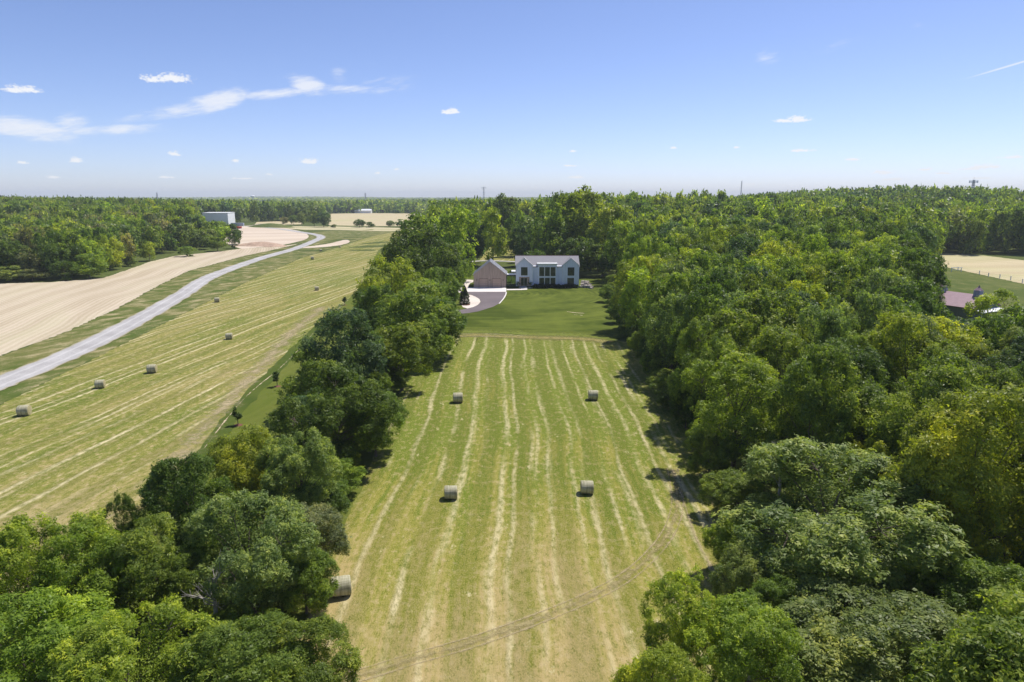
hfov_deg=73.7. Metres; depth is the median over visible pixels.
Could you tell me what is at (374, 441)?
shrub
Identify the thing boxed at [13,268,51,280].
shrub
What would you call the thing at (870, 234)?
broadleaf tree
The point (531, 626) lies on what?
wheel track
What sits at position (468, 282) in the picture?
gravel path
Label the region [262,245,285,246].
soil mound
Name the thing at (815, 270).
broadleaf tree
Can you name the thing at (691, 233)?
broadleaf tree
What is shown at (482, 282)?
garage door
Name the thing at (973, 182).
radio mast
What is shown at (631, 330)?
shrub
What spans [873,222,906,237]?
broadleaf tree
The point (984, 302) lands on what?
broadleaf tree
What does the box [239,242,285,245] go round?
soil mound
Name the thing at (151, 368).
hay bale
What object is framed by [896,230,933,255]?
broadleaf tree
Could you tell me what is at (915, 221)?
broadleaf tree
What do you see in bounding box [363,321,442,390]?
broadleaf tree
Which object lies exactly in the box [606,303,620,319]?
shrub
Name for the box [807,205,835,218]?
broadleaf tree
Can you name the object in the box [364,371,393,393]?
shrub
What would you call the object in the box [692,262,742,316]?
broadleaf tree
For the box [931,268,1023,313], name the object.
horse meadow
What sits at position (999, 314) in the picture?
broadleaf tree
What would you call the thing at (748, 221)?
broadleaf tree
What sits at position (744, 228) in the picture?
broadleaf tree
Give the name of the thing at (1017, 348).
broadleaf tree
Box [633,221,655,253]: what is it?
broadleaf tree
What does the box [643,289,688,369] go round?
broadleaf tree
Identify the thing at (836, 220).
broadleaf tree
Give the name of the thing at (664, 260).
broadleaf tree
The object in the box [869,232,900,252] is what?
broadleaf tree
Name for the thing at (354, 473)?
shrub
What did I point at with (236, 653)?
broadleaf tree
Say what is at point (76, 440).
hay slope
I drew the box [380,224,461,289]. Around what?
broadleaf tree
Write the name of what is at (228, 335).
hay bale
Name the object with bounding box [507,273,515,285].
breezeway
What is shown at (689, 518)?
wheel track
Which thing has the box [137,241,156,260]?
broadleaf tree
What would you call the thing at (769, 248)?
broadleaf tree
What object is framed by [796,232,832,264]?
broadleaf tree
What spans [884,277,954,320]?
broadleaf tree
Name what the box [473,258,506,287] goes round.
garage
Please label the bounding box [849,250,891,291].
broadleaf tree
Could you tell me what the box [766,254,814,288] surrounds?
broadleaf tree
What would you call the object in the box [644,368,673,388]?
shrub
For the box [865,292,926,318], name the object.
broadleaf tree
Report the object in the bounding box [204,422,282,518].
broadleaf tree
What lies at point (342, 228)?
rows field
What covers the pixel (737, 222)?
broadleaf tree
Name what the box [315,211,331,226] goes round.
broadleaf tree
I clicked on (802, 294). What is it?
broadleaf tree
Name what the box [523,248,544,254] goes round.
broadleaf tree
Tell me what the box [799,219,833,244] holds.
broadleaf tree
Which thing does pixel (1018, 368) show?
broadleaf tree
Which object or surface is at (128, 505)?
broadleaf tree
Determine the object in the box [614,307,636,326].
shrub
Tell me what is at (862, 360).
broadleaf tree
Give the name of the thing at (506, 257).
hay strip
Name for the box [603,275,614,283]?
shrub
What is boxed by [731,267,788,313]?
broadleaf tree
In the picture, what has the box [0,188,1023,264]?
wood
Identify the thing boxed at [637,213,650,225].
broadleaf tree
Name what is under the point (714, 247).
broadleaf tree
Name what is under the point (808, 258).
broadleaf tree
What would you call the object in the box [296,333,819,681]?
hay field
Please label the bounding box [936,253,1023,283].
stubble field
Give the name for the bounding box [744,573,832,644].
broadleaf tree
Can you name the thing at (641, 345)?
shrub
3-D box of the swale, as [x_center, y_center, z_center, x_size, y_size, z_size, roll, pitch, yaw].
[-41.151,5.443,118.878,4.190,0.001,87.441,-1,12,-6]
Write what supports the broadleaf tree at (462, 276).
on the lawn at (535, 310)
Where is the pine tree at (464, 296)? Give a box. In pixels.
[458,286,469,304]
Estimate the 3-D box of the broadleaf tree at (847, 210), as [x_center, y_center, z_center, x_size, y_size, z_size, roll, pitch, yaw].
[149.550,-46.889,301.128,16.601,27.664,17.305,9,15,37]
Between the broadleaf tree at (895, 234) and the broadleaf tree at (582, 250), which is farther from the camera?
the broadleaf tree at (582, 250)
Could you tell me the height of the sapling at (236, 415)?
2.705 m
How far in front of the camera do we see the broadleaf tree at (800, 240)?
190.28 m
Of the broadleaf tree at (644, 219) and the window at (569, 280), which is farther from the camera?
the broadleaf tree at (644, 219)
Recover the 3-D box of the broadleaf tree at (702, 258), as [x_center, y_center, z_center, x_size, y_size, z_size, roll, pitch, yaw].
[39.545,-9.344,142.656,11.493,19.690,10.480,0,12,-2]
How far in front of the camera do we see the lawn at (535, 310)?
180.16 m
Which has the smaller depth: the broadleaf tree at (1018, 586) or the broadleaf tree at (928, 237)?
the broadleaf tree at (1018, 586)
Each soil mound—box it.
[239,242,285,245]
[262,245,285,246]
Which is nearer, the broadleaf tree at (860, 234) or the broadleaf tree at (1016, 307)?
the broadleaf tree at (1016, 307)
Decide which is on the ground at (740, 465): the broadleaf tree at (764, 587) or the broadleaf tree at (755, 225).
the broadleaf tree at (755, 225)
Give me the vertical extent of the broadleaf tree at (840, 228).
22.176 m
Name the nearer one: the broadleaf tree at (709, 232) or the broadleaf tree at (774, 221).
the broadleaf tree at (709, 232)
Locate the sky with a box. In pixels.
[0,0,1023,197]
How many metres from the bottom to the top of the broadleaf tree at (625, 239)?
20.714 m
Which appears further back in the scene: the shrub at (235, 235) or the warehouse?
the warehouse
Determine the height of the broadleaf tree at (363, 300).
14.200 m
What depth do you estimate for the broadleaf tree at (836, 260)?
134.28 m
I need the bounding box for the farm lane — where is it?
[472,260,514,261]
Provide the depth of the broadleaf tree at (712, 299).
101.08 m
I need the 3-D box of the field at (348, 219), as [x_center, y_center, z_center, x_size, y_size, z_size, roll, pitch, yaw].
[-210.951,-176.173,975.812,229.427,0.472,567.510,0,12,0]
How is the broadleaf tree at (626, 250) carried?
on the ground at (740, 465)
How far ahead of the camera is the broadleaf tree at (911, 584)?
46.58 m
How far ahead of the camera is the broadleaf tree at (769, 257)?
147.43 m
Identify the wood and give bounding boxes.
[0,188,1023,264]
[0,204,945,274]
[45,196,692,201]
[174,199,532,216]
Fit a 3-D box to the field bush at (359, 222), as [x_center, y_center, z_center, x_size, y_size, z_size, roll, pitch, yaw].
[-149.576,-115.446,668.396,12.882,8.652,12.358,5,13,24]
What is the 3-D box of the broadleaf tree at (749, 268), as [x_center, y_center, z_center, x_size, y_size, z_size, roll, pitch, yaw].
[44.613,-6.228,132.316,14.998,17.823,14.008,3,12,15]
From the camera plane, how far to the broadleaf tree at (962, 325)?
102.40 m
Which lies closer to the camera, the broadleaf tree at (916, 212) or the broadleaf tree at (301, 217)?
the broadleaf tree at (916, 212)
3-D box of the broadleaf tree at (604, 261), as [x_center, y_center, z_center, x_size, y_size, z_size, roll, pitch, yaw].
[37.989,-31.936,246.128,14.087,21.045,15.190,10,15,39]
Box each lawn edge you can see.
[456,329,612,339]
[459,334,611,342]
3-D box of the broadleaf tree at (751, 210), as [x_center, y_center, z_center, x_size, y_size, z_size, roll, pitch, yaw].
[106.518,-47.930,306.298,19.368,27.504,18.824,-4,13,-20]
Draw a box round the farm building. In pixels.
[354,209,371,212]
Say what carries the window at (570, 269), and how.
in the house
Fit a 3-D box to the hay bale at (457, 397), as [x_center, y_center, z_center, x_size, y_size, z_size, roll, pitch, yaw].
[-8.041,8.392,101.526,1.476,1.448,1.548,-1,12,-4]
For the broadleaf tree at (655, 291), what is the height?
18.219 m
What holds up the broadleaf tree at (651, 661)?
on the hay field at (521, 441)
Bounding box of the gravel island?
[460,295,479,307]
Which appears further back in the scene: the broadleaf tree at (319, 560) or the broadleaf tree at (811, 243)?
the broadleaf tree at (811, 243)
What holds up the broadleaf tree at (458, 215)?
on the lawn at (535, 310)
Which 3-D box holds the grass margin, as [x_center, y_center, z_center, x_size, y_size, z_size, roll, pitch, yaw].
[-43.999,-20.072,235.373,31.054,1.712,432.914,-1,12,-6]
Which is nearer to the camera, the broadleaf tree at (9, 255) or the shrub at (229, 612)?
the shrub at (229, 612)
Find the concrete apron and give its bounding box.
[467,287,505,291]
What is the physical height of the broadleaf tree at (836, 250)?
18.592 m
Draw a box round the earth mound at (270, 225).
[249,223,292,227]
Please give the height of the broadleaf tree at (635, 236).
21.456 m
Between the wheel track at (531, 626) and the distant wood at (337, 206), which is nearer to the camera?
the wheel track at (531, 626)
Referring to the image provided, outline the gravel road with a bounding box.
[0,226,325,390]
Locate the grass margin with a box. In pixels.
[1,250,401,681]
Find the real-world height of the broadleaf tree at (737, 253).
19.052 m
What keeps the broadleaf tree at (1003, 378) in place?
on the ground at (740, 465)
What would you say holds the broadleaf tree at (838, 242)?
on the ground at (740, 465)
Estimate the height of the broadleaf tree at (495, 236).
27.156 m
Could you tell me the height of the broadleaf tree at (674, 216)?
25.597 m
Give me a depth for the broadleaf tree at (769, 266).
139.77 m
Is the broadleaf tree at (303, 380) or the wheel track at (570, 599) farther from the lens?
the broadleaf tree at (303, 380)
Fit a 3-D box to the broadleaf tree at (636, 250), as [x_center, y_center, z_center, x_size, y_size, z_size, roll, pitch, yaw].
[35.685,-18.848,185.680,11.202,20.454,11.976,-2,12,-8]
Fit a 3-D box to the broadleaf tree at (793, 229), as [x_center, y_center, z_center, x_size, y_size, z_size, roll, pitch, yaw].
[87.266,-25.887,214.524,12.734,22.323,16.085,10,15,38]
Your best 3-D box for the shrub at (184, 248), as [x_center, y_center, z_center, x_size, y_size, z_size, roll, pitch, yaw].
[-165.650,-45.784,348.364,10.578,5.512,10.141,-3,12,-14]
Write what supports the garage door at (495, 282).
in the garage
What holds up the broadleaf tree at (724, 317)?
on the ground at (740, 465)
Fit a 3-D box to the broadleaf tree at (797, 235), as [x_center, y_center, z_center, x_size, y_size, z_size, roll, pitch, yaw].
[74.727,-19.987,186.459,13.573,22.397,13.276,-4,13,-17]
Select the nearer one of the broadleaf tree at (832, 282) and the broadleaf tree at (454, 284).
the broadleaf tree at (832, 282)
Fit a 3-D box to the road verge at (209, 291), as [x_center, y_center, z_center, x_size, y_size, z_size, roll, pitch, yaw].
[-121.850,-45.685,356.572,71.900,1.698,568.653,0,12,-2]
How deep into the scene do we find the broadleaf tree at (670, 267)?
131.00 m
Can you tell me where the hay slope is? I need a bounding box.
[0,232,401,591]
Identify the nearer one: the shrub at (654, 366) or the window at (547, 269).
the shrub at (654, 366)
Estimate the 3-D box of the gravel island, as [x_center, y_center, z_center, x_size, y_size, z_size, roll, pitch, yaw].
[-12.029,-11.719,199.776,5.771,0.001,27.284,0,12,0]
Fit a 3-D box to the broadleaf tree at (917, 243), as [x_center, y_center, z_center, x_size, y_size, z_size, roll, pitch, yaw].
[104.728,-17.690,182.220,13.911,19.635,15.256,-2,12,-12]
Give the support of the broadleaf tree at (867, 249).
on the ground at (740, 465)
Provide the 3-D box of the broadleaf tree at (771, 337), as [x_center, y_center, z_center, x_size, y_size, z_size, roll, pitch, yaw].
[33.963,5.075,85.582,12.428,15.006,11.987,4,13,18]
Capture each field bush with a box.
[352,219,366,226]
[386,221,394,226]
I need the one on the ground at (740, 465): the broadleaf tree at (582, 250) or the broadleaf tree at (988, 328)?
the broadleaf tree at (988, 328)
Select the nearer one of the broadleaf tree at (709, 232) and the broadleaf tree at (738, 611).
the broadleaf tree at (738, 611)
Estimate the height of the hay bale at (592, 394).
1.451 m
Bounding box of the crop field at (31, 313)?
[0,244,295,355]
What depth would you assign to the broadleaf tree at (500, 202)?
408.48 m
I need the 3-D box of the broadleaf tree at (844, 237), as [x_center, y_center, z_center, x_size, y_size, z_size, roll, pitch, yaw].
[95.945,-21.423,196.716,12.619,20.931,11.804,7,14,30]
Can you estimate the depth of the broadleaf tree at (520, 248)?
295.51 m
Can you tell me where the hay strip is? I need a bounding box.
[480,246,528,260]
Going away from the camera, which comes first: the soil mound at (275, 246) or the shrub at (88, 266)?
the shrub at (88, 266)
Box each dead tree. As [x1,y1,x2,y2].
[181,550,230,614]
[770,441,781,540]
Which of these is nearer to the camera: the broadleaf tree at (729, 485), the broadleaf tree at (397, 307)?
the broadleaf tree at (729, 485)
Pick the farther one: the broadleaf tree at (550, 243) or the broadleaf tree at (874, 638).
the broadleaf tree at (550, 243)
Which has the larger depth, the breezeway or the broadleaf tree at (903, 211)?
the broadleaf tree at (903, 211)
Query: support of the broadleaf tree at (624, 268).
on the ground at (740, 465)
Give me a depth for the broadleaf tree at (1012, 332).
85.09 m
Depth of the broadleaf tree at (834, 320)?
88.53 m
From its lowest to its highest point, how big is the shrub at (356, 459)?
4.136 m
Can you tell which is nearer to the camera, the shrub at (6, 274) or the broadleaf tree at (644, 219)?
the shrub at (6, 274)
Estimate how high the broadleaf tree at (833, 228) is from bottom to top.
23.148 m
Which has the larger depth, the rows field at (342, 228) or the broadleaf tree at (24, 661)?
the rows field at (342, 228)
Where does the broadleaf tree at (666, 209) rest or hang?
on the ground at (740, 465)
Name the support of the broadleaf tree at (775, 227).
on the ground at (740, 465)
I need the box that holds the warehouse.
[202,212,234,223]
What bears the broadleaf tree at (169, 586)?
on the grass margin
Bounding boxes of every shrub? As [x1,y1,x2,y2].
[0,265,29,281]
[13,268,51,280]
[47,260,81,279]
[63,253,108,277]
[123,257,137,265]
[176,246,196,255]
[200,604,287,662]
[207,237,226,250]
[222,545,282,604]
[228,230,239,247]
[281,478,352,518]
[316,457,367,495]
[328,438,362,466]
[346,428,391,452]
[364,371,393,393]
[374,367,412,388]
[597,284,617,297]
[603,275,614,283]
[603,294,611,303]
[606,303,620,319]
[607,275,621,286]
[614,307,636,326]
[617,316,638,333]
[623,324,641,340]
[627,330,644,351]
[635,337,647,365]
[639,348,664,375]
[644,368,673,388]
[649,373,681,408]
[669,390,701,427]
[681,430,741,479]
[685,419,717,449]
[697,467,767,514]
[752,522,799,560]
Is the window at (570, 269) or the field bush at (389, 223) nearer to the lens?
the window at (570, 269)
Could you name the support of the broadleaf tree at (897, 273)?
on the ground at (740, 465)
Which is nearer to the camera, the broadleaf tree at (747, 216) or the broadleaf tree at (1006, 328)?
the broadleaf tree at (1006, 328)
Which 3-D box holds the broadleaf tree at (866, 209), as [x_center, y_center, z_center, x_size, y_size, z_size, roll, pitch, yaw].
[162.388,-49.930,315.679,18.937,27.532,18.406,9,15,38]
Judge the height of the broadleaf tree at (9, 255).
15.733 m
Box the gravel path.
[459,279,472,292]
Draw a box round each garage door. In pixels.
[479,279,487,286]
[492,279,500,286]
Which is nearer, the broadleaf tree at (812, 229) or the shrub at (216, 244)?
the broadleaf tree at (812, 229)
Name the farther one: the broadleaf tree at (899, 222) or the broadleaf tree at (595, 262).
the broadleaf tree at (595, 262)
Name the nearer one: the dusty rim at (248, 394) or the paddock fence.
the dusty rim at (248, 394)
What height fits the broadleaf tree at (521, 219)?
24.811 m
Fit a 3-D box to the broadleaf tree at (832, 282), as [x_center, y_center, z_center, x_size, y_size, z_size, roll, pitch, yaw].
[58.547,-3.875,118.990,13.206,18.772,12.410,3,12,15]
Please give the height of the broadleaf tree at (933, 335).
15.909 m
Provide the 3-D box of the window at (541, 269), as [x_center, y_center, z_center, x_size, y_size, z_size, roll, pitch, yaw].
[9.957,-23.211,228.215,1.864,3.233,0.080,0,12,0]
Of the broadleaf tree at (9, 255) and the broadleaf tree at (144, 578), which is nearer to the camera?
the broadleaf tree at (144, 578)
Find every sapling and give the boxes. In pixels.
[232,407,242,426]
[272,371,280,386]
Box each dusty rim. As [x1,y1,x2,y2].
[163,306,323,459]
[204,300,347,447]
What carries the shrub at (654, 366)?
on the ground at (740, 465)
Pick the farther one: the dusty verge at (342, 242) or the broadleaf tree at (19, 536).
the dusty verge at (342, 242)
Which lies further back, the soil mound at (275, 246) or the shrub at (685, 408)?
the soil mound at (275, 246)
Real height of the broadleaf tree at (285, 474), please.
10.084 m
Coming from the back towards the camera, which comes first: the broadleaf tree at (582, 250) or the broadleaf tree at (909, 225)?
the broadleaf tree at (582, 250)
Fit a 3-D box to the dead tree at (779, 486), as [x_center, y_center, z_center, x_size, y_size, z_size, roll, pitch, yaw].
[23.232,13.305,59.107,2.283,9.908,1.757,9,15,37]
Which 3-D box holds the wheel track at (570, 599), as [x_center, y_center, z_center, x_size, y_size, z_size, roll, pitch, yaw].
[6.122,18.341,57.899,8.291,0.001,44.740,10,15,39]
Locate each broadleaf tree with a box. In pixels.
[0,237,30,278]
[0,507,133,670]
[0,584,140,681]
[22,519,131,634]
[42,592,231,681]
[71,512,200,632]
[102,487,143,538]
[131,451,236,552]
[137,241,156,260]
[143,545,222,633]
[169,609,317,681]
[177,487,324,618]
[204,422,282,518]
[253,500,351,557]
[254,426,344,510]
[264,361,401,464]
[266,612,365,681]
[273,547,340,615]
[274,349,342,409]
[276,393,333,425]
[280,217,288,223]
[288,215,297,223]
[295,212,306,224]
[295,303,390,380]
[306,210,320,225]
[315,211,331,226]
[345,389,408,456]
[348,283,394,341]
[355,253,423,318]
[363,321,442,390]
[371,277,465,356]
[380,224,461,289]
[392,210,436,270]
[406,278,454,312]
[408,310,455,362]
[420,298,468,355]
[424,266,464,302]
[427,241,473,284]
[431,203,481,278]
[452,214,484,262]
[480,205,510,260]
[486,193,519,239]
[503,209,527,246]
[509,226,533,258]
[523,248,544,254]
[525,198,568,254]
[546,191,571,251]
[554,185,610,254]
[554,235,597,275]
[584,200,635,270]
[584,243,613,275]
[598,225,627,274]
[604,219,638,275]
[609,254,660,321]
[611,640,712,681]
[617,262,682,329]
[622,227,643,261]
[622,229,659,262]
[624,224,637,258]
[624,235,655,284]
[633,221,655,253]
[636,269,705,368]
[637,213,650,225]
[638,562,731,674]
[640,241,677,278]
[642,271,685,336]
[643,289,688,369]
[645,259,703,304]
[646,235,682,265]
[647,255,685,282]
[649,207,672,221]
[649,231,689,253]
[649,252,689,290]
[653,205,677,219]
[656,210,682,221]
[657,219,680,238]
[665,279,740,373]
[665,316,744,423]
[666,225,705,243]
[678,587,808,681]
[679,247,719,267]
[680,340,792,468]
[683,237,725,254]
[684,249,722,294]
[685,242,714,256]
[686,307,780,400]
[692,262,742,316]
[692,264,742,302]
[695,223,730,245]
[700,219,729,236]
[700,519,756,579]
[707,289,780,353]
[708,540,786,607]
[709,215,724,228]
[709,435,978,600]
[713,224,738,243]
[713,246,747,273]
[714,241,745,257]
[714,251,749,282]
[723,218,744,238]
[723,229,758,245]
[725,261,771,291]
[727,213,749,225]
[728,233,761,264]
[730,212,749,219]
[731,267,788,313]
[731,287,817,371]
[731,323,808,430]
[736,222,762,242]
[736,258,777,289]
[739,203,760,216]
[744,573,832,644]
[747,217,769,222]
[747,220,772,233]
[748,240,789,267]
[748,252,792,282]
[749,219,762,238]
[755,575,987,681]
[759,223,786,238]
[761,340,868,499]
[763,211,783,223]
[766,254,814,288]
[767,228,805,251]
[768,237,799,256]
[771,219,796,225]
[771,223,798,236]
[771,265,811,291]
[776,238,795,255]
[777,286,819,371]
[780,278,831,324]
[783,303,858,360]
[788,236,808,250]
[792,249,826,267]
[793,214,807,225]
[796,223,826,236]
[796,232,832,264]
[796,345,889,449]
[798,333,898,394]
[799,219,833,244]
[802,262,851,308]
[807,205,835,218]
[809,250,861,295]
[811,247,850,280]
[813,287,888,345]
[815,221,837,240]
[816,238,854,260]
[817,265,889,316]
[822,232,840,250]
[824,217,850,234]
[825,435,910,539]
[830,285,891,336]
[832,222,848,236]
[835,204,865,216]
[836,215,862,229]
[837,203,858,214]
[838,230,861,249]
[840,206,870,223]
[845,239,904,269]
[848,229,875,243]
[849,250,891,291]
[850,218,878,232]
[851,227,886,244]
[851,351,1008,515]
[854,203,880,219]
[855,242,901,274]
[855,310,966,413]
[857,265,909,316]
[861,225,873,232]
[863,314,945,396]
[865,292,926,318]
[867,526,970,616]
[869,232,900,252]
[871,267,911,302]
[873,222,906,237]
[876,382,1023,577]
[881,216,912,231]
[882,215,908,230]
[883,246,926,278]
[884,227,918,254]
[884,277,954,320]
[888,259,941,312]
[889,207,933,242]
[889,342,1008,425]
[892,205,918,218]
[893,245,952,315]
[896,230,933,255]
[896,238,929,277]
[898,215,922,239]
[900,583,1023,681]
[909,223,938,260]
[917,313,993,366]
[919,552,1023,628]
[944,315,969,341]
[949,362,1023,477]
[955,317,979,334]
[956,308,1023,366]
[958,326,1022,368]
[960,480,1023,560]
[962,288,1019,321]
[982,329,1023,372]
[987,304,1023,329]
[989,307,1023,341]
[992,360,1023,458]
[999,302,1023,337]
[1007,573,1023,601]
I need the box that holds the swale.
[192,326,322,461]
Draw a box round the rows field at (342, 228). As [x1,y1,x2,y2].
[288,226,412,230]
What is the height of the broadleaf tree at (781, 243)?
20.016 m
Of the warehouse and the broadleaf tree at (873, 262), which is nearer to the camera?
the broadleaf tree at (873, 262)
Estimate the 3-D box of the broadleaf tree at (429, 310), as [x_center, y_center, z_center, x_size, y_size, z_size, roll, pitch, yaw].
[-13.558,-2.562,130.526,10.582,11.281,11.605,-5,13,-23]
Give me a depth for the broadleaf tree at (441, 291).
161.43 m
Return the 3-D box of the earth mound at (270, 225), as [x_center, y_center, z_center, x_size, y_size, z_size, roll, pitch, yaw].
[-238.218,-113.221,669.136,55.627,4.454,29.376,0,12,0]
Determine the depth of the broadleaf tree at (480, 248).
295.36 m
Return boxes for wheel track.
[343,469,679,681]
[352,468,671,670]
[357,469,683,681]
[672,469,717,575]
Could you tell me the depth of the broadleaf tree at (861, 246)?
162.02 m
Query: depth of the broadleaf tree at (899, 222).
214.63 m
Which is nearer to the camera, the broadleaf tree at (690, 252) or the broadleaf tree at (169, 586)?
the broadleaf tree at (169, 586)
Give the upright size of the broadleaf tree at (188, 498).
10.290 m
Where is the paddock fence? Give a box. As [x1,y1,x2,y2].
[957,268,1022,282]
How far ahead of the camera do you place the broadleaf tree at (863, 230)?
224.89 m
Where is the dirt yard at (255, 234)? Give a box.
[223,226,308,248]
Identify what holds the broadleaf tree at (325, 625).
on the hay field at (521, 441)
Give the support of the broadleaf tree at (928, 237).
on the ground at (740, 465)
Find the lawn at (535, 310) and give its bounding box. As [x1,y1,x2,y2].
[449,269,628,339]
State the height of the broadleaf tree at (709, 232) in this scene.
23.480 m
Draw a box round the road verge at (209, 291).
[0,229,393,403]
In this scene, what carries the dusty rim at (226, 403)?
on the grass margin
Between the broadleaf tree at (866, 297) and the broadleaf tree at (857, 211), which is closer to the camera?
the broadleaf tree at (866, 297)
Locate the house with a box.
[515,255,579,288]
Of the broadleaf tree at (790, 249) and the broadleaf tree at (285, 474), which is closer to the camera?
the broadleaf tree at (285, 474)
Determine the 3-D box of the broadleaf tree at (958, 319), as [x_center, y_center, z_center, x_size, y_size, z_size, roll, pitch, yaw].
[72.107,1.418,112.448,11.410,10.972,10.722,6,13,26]
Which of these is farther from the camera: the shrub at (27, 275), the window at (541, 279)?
the shrub at (27, 275)
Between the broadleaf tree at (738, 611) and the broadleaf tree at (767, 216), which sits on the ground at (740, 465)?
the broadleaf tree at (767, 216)
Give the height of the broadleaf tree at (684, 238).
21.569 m
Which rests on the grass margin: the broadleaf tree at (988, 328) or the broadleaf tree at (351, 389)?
the broadleaf tree at (351, 389)
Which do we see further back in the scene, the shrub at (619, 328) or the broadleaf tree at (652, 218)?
the broadleaf tree at (652, 218)
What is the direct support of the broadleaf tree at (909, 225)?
on the ground at (740, 465)
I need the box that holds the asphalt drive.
[458,292,505,313]
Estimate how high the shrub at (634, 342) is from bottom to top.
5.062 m
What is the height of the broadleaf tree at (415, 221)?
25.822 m
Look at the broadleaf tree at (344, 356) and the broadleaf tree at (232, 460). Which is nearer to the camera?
the broadleaf tree at (232, 460)
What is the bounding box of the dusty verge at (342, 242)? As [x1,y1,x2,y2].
[303,240,349,247]
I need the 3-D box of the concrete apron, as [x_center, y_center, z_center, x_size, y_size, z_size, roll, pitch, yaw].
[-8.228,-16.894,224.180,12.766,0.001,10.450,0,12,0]
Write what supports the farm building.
on the ground at (740, 465)
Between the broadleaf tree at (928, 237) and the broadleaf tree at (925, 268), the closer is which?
the broadleaf tree at (925, 268)
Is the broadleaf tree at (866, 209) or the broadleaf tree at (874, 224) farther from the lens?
the broadleaf tree at (866, 209)
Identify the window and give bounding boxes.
[521,267,527,274]
[539,267,544,275]
[539,277,544,283]
[544,277,549,283]
[545,267,549,275]
[550,267,555,275]
[550,277,555,283]
[567,278,573,284]
[568,267,573,275]
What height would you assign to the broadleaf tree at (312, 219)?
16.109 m
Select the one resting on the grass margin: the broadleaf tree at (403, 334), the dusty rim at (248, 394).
the dusty rim at (248, 394)
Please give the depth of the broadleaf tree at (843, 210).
308.26 m
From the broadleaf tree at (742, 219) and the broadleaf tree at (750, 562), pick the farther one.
the broadleaf tree at (742, 219)
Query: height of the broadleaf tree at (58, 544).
9.228 m
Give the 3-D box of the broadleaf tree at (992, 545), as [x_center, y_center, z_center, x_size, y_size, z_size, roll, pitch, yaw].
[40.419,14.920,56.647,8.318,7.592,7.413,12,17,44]
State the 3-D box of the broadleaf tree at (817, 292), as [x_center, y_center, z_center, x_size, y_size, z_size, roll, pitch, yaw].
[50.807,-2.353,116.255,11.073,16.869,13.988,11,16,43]
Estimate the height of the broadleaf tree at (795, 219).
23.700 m
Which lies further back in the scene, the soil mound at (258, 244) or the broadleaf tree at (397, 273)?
the soil mound at (258, 244)
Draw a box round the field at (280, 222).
[256,221,300,224]
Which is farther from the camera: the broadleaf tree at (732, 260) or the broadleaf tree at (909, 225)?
the broadleaf tree at (909, 225)
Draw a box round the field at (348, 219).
[328,213,414,225]
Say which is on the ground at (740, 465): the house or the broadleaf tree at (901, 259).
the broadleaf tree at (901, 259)
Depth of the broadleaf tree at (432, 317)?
120.16 m
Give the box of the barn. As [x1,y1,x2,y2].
[937,282,1001,319]
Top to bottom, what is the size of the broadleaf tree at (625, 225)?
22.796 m
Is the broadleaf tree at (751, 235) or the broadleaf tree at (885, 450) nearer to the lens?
the broadleaf tree at (885, 450)
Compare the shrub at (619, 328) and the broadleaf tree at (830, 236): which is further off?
the broadleaf tree at (830, 236)
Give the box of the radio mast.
[969,180,977,188]
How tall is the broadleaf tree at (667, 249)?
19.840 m
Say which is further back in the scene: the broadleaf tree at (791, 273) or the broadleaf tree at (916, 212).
the broadleaf tree at (916, 212)
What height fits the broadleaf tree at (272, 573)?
9.795 m
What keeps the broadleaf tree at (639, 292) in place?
on the ground at (740, 465)
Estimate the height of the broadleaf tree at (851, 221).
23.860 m
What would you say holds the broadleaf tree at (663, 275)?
on the ground at (740, 465)
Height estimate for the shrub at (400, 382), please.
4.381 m
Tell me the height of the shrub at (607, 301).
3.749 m
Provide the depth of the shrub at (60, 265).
249.13 m
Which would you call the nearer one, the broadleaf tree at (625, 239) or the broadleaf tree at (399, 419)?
the broadleaf tree at (399, 419)
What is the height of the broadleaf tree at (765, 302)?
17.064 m
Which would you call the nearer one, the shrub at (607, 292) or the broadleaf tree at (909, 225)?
the shrub at (607, 292)
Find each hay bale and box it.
[16,405,31,415]
[94,379,105,387]
[146,364,156,372]
[225,333,232,338]
[331,575,350,596]
[444,485,457,498]
[453,393,462,402]
[580,480,593,493]
[588,390,597,399]
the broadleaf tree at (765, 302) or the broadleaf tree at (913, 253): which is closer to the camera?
the broadleaf tree at (765, 302)
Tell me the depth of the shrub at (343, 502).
62.28 m
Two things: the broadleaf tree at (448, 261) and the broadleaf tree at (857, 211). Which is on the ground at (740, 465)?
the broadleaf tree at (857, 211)
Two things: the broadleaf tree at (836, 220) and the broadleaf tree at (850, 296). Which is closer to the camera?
the broadleaf tree at (850, 296)
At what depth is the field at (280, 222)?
774.40 m
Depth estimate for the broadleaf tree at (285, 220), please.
739.00 m
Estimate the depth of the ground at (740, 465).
282.95 m
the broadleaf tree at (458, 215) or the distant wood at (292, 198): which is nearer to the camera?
the broadleaf tree at (458, 215)
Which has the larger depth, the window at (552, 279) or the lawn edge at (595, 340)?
the window at (552, 279)
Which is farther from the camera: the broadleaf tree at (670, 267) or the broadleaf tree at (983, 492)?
the broadleaf tree at (670, 267)
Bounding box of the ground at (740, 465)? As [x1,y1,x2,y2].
[0,197,1023,674]
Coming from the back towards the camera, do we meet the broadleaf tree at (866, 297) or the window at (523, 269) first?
the window at (523, 269)
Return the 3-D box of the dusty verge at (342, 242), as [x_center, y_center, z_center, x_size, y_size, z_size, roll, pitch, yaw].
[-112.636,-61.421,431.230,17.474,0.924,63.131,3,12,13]

